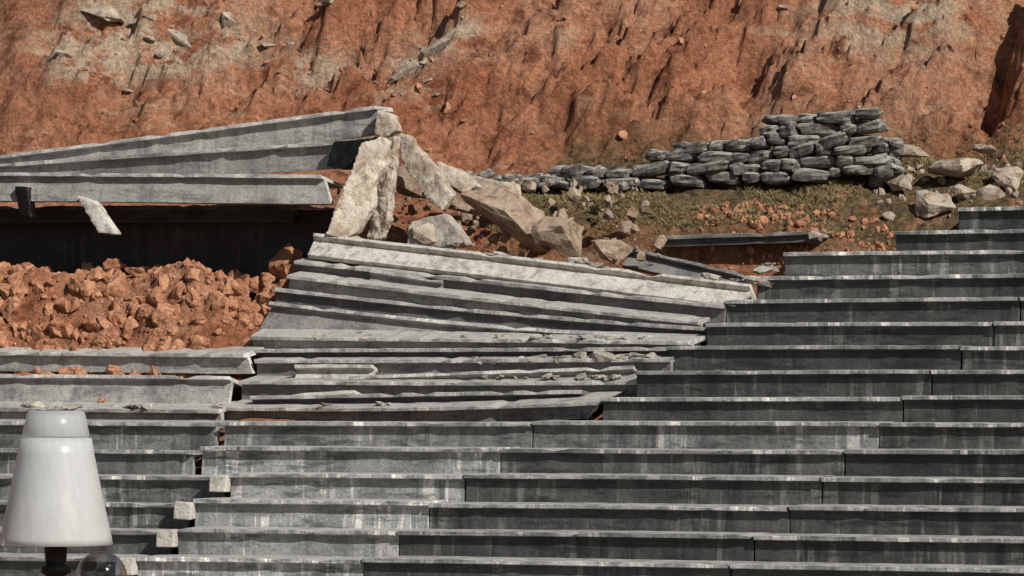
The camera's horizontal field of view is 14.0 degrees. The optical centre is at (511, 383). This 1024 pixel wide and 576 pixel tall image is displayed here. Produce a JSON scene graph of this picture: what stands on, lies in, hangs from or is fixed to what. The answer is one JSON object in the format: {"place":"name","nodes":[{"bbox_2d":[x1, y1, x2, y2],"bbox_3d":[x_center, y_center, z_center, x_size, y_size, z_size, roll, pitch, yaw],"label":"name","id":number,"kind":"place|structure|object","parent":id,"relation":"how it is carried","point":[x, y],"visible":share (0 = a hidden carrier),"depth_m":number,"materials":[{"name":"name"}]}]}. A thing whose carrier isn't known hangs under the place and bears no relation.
{"place":"outdoors","nodes":[
{"label":"outdoors","id":0,"kind":"place"},
{"bbox_2d":[274,288,706,344],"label":"fallen concrete beam","id":1,"kind":"structure","parent":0,"point":[322,301],"depth_m":63.52,"materials":[{"name":"grey concrete"}]},
{"bbox_2d":[0,0,1023,575],"bbox_3d":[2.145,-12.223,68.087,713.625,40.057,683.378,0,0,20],"label":"hillside","id":2,"kind":"structure","parent":0,"point":[516,88],"depth_m":70.88,"materials":[{"name":"red soil"}]},
{"bbox_2d":[82,6,124,22],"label":"boulder","id":3,"kind":"object","parent":2,"relation":"on","point":[110,13],"visible":1,"depth_m":74.63,"materials":[{"name":"stone"}]},
{"bbox_2d":[0,401,236,419],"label":"fallen concrete beam","id":4,"kind":"structure","parent":2,"relation":"on","point":[155,411],"depth_m":63.02,"materials":[{"name":"grey concrete"}]},
{"bbox_2d":[0,374,241,403],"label":"fallen concrete beam","id":5,"kind":"structure","parent":4,"relation":"on","point":[122,388],"depth_m":63.68,"materials":[{"name":"grey concrete"}]},
{"bbox_2d":[0,346,264,373],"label":"fallen concrete beam","id":6,"kind":"structure","parent":2,"relation":"on","point":[231,360],"depth_m":64.18,"materials":[{"name":"grey concrete"}]},
{"bbox_2d":[20,246,302,318],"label":"fallen earth","id":7,"kind":"structure","parent":2,"relation":"on","point":[282,265],"depth_m":66.97,"materials":[{"name":"brown soil"}]},
{"bbox_2d":[287,271,709,326],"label":"fallen concrete beam","id":8,"kind":"structure","parent":7,"relation":"on","point":[349,286],"depth_m":63.83,"materials":[{"name":"grey concrete"}]},
{"bbox_2d":[370,269,445,287],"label":"fallen concrete beam","id":9,"kind":"structure","parent":8,"relation":"on","point":[385,276],"depth_m":64.59,"materials":[{"name":"grey concrete"}]},
{"bbox_2d":[294,257,726,324],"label":"fallen concrete beam","id":10,"kind":"structure","parent":8,"relation":"on","point":[715,312],"depth_m":63.62,"materials":[{"name":"grey concrete"}]},
{"bbox_2d":[308,233,756,306],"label":"fallen concrete beam","id":11,"kind":"structure","parent":10,"relation":"on","point":[418,258],"depth_m":63.99,"materials":[{"name":"grey concrete"}]},
{"bbox_2d":[0,209,334,298],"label":"retaining wall","id":12,"kind":"structure","parent":2,"relation":"on","point":[251,250],"depth_m":68.08,"materials":[{"name":"concrete"}]},
{"bbox_2d":[0,205,298,223],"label":"fallen concrete beam","id":13,"kind":"structure","parent":12,"relation":"on","point":[180,214],"depth_m":67.69,"materials":[{"name":"grey concrete"}]},
{"bbox_2d":[0,172,342,204],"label":"fallen concrete beam","id":14,"kind":"structure","parent":12,"relation":"on","point":[273,189],"depth_m":66.94,"materials":[{"name":"grey concrete"}]},
{"bbox_2d":[15,186,36,218],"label":"broken concrete slab","id":15,"kind":"object","parent":14,"relation":"attached to","point":[26,206],"depth_m":67.78,"materials":[{"name":"grey concrete"}]},
{"bbox_2d":[77,196,120,234],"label":"broken concrete slab","id":16,"kind":"object","parent":14,"relation":"attached to","point":[100,218],"depth_m":67.18,"materials":[{"name":"grey concrete"}]},
{"bbox_2d":[0,141,337,175],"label":"fallen concrete beam","id":17,"kind":"structure","parent":14,"relation":"on","point":[279,158],"depth_m":67.46,"materials":[{"name":"grey concrete"}]},
{"bbox_2d":[327,136,377,169],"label":"broken concrete slab","id":18,"kind":"object","parent":17,"relation":"on","point":[343,154],"depth_m":66.34,"materials":[{"name":"black concrete"}]},
{"bbox_2d":[164,27,191,47],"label":"boulder","id":19,"kind":"object","parent":2,"relation":"on","point":[179,38],"visible":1,"depth_m":74.38,"materials":[{"name":"stone"}]},
{"bbox_2d":[0,106,393,163],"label":"fallen concrete beam","id":20,"kind":"structure","parent":2,"relation":"on","point":[335,126],"depth_m":67.97,"materials":[{"name":"grey concrete"}]},
{"bbox_2d":[374,111,401,137],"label":"broken concrete slab","id":21,"kind":"object","parent":20,"relation":"on","point":[387,125],"depth_m":66.86,"materials":[{"name":"beige concrete"}]},
{"bbox_2d":[220,12,235,29],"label":"boulder","id":22,"kind":"object","parent":2,"relation":"on","point":[227,20],"visible":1,"depth_m":74.22,"materials":[{"name":"stone"}]},
{"bbox_2d":[386,60,420,84],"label":"boulder","id":23,"kind":"object","parent":2,"relation":"on","point":[410,68],"visible":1,"depth_m":72.29,"materials":[{"name":"stone"}]},
{"bbox_2d":[396,166,426,198],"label":"boulder","id":24,"kind":"object","parent":2,"relation":"on","point":[407,184],"visible":0.31,"depth_m":66.81,"materials":[{"name":"brown stone"}]},
{"bbox_2d":[250,390,590,404],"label":"fallen concrete beam","id":25,"kind":"structure","parent":2,"relation":"on","point":[398,398],"depth_m":61.53,"materials":[{"name":"grey concrete"}]},
{"bbox_2d":[239,375,636,399],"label":"fallen concrete beam","id":26,"kind":"structure","parent":25,"relation":"on","point":[269,385],"depth_m":61.89,"materials":[{"name":"grey concrete"}]},
{"bbox_2d":[294,364,378,378],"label":"fallen concrete beam","id":27,"kind":"structure","parent":26,"relation":"on","point":[344,371],"depth_m":62.79,"materials":[{"name":"grey concrete"}]},
{"bbox_2d":[254,356,674,375],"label":"fallen concrete beam","id":28,"kind":"structure","parent":26,"relation":"on","point":[275,366],"depth_m":62.26,"materials":[{"name":"grey concrete"}]},
{"bbox_2d":[254,347,668,368],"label":"fallen concrete beam","id":29,"kind":"structure","parent":28,"relation":"on","point":[417,352],"depth_m":62.56,"materials":[{"name":"grey concrete"}]},
{"bbox_2d":[250,329,706,348],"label":"fallen concrete beam","id":30,"kind":"structure","parent":29,"relation":"on","point":[288,339],"depth_m":62.91,"materials":[{"name":"grey concrete"}]},
{"bbox_2d":[258,302,701,345],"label":"fallen concrete beam","id":31,"kind":"structure","parent":30,"relation":"on","point":[280,315],"depth_m":63.88,"materials":[{"name":"grey concrete"}]},
{"bbox_2d":[349,366,636,380],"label":"fallen concrete beam","id":32,"kind":"structure","parent":26,"relation":"on","point":[626,372],"depth_m":61.38,"materials":[{"name":"grey concrete"}]},
{"bbox_2d":[224,391,623,421],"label":"fallen concrete beam","id":33,"kind":"structure","parent":2,"relation":"on","point":[579,407],"depth_m":61.08,"materials":[{"name":"grey concrete"}]},
{"bbox_2d":[295,390,360,395],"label":"fallen concrete beam","id":34,"kind":"structure","parent":33,"relation":"on","point":[336,392],"depth_m":62.15,"materials":[{"name":"grey concrete"}]},
{"bbox_2d":[419,20,467,59],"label":"boulder","id":35,"kind":"object","parent":2,"relation":"on","point":[434,49],"visible":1,"depth_m":72.42,"materials":[{"name":"stone"}]},
{"bbox_2d":[448,190,480,215],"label":"boulder","id":36,"kind":"object","parent":2,"relation":"on","point":[459,204],"visible":0.56,"depth_m":66.27,"materials":[{"name":"brown stone"}]},
{"bbox_2d":[436,161,480,192],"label":"broken concrete slab","id":37,"kind":"object","parent":36,"relation":"on","point":[461,181],"depth_m":66.39,"materials":[{"name":"beige concrete"}]},
{"bbox_2d":[337,178,666,261],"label":"brown rubble","id":38,"kind":"object","parent":2,"relation":"on","point":[626,228],"visible":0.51,"depth_m":66.48,"materials":[{"name":"stone"}]},
{"bbox_2d":[471,175,520,194],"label":"broken concrete slab","id":39,"kind":"object","parent":38,"relation":"on","point":[484,183],"depth_m":67.03,"materials":[{"name":"beige concrete"}]},
{"bbox_2d":[590,239,633,265],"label":"boulder","id":40,"kind":"object","parent":38,"relation":"on","point":[607,250],"visible":1,"depth_m":65.16,"materials":[{"name":"brown stone"}]},
{"bbox_2d":[460,184,551,252],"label":"boulder","id":41,"kind":"object","parent":2,"relation":"on","point":[512,211],"visible":0.95,"depth_m":65.61,"materials":[{"name":"brown stone"}]},
{"bbox_2d":[0,206,1023,575],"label":"concrete bleachers","id":42,"kind":"object","parent":2,"relation":"on","point":[800,418],"visible":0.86,"depth_m":57.96,"materials":[{"name":"grey concrete"}]},
{"bbox_2d":[22,230,827,436],"bbox_3d":[-1.350,-0.650,63.409,12.254,3.540,5.393,0,0,4],"label":"concrete rubble","id":43,"kind":"object","parent":42,"relation":"on","point":[599,356],"visible":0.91,"depth_m":62.79,"materials":[{"name":"grey concrete"}]},
{"bbox_2d":[326,137,391,237],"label":"broken concrete slab","id":44,"kind":"object","parent":43,"relation":"on","point":[355,206],"depth_m":65.70,"materials":[{"name":"beige concrete"}]},
{"bbox_2d":[367,136,400,239],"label":"broken concrete slab","id":45,"kind":"object","parent":43,"relation":"on","point":[382,218],"depth_m":65.89,"materials":[{"name":"beige concrete"}]},
{"bbox_2d":[407,213,469,247],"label":"broken concrete slab","id":46,"kind":"object","parent":43,"relation":"on","point":[447,227],"depth_m":65.42,"materials":[{"name":"grey concrete"}]},
{"bbox_2d":[405,222,436,245],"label":"boulder","id":47,"kind":"object","parent":46,"relation":"on","point":[424,234],"visible":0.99,"depth_m":65.33,"materials":[{"name":"stone"}]},
{"bbox_2d":[398,133,455,209],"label":"broken concrete slab","id":48,"kind":"object","parent":46,"relation":"on","point":[422,168],"depth_m":65.94,"materials":[{"name":"beige concrete"}]},
{"bbox_2d":[0,0,1023,402],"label":"clay clods","id":49,"kind":"object","parent":2,"relation":"on","point":[158,314],"visible":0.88,"depth_m":65.21,"materials":[{"name":"brown soil"}]},
{"bbox_2d":[45,0,1023,217],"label":"scattered stones","id":50,"kind":"object","parent":2,"relation":"on","point":[462,4],"visible":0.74,"depth_m":71.94,"materials":[{"name":"grey stone"}]},
{"bbox_2d":[531,216,583,256],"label":"boulder","id":51,"kind":"object","parent":2,"relation":"on","point":[562,235],"visible":1,"depth_m":65.06,"materials":[{"name":"brown stone"}]},
{"bbox_2d":[465,137,903,192],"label":"fallen wall stones","id":52,"kind":"object","parent":2,"relation":"on","point":[892,149],"visible":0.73,"depth_m":66.55,"materials":[{"name":"grey stone"}]},
{"bbox_2d":[622,249,754,292],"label":"fallen concrete beam","id":53,"kind":"structure","parent":2,"relation":"on","point":[653,264],"depth_m":64.96,"materials":[{"name":"grey concrete"}]},
{"bbox_2d":[664,231,829,246],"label":"fallen concrete beam","id":54,"kind":"structure","parent":2,"relation":"on","point":[734,239],"depth_m":65.42,"materials":[{"name":"grey concrete"}]},
{"bbox_2d":[487,125,1023,252],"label":"dry grass","id":55,"kind":"structure","parent":2,"relation":"on","point":[793,189],"depth_m":66.68,"materials":[{"name":"brown plant"}]},
{"bbox_2d":[901,144,929,156],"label":"boulder","id":56,"kind":"object","parent":55,"relation":"on","point":[912,151],"visible":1,"depth_m":66.60,"materials":[{"name":"stone"}]},
{"bbox_2d":[882,211,894,220],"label":"boulder","id":57,"kind":"object","parent":2,"relation":"on","point":[889,215],"visible":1,"depth_m":65.63,"materials":[{"name":"stone"}]},
{"bbox_2d":[886,174,912,190],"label":"boulder","id":58,"kind":"object","parent":2,"relation":"on","point":[898,182],"visible":1,"depth_m":66.17,"materials":[{"name":"stone"}]},
{"bbox_2d":[915,190,955,218],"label":"boulder","id":59,"kind":"object","parent":2,"relation":"on","point":[928,204],"visible":1,"depth_m":65.41,"materials":[{"name":"stone"}]},
{"bbox_2d":[927,158,983,179],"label":"boulder","id":60,"kind":"object","parent":2,"relation":"on","point":[961,168],"visible":1,"depth_m":66.02,"materials":[{"name":"stone"}]},
{"bbox_2d":[949,184,976,199],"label":"boulder","id":61,"kind":"object","parent":2,"relation":"on","point":[960,191],"visible":1,"depth_m":65.54,"materials":[{"name":"stone"}]},
{"bbox_2d":[970,144,997,153],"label":"boulder","id":62,"kind":"object","parent":2,"relation":"on","point":[985,149],"visible":1,"depth_m":66.77,"materials":[{"name":"stone"}]},
{"bbox_2d":[975,184,1005,199],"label":"boulder","id":63,"kind":"object","parent":2,"relation":"on","point":[989,192],"visible":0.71,"depth_m":65.55,"materials":[{"name":"stone"}]},
{"bbox_2d":[987,166,1023,190],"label":"boulder","id":64,"kind":"object","parent":2,"relation":"on","point":[1007,177],"visible":1,"depth_m":65.74,"materials":[{"name":"stone"}]},
{"bbox_2d":[519,107,899,190],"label":"dry stone wall","id":65,"kind":"structure","parent":0,"point":[822,147],"depth_m":66.92,"materials":[{"name":"grey stone"}]},
{"label":"ground","id":66,"kind":"structure","parent":0,"visible":0},
{"bbox_2d":[0,411,126,575],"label":"street lamp","id":67,"kind":"object","parent":66,"relation":"on","point":[55,508],"visible":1,"depth_m":7.93,"materials":[{"name":"white"}]}
]}

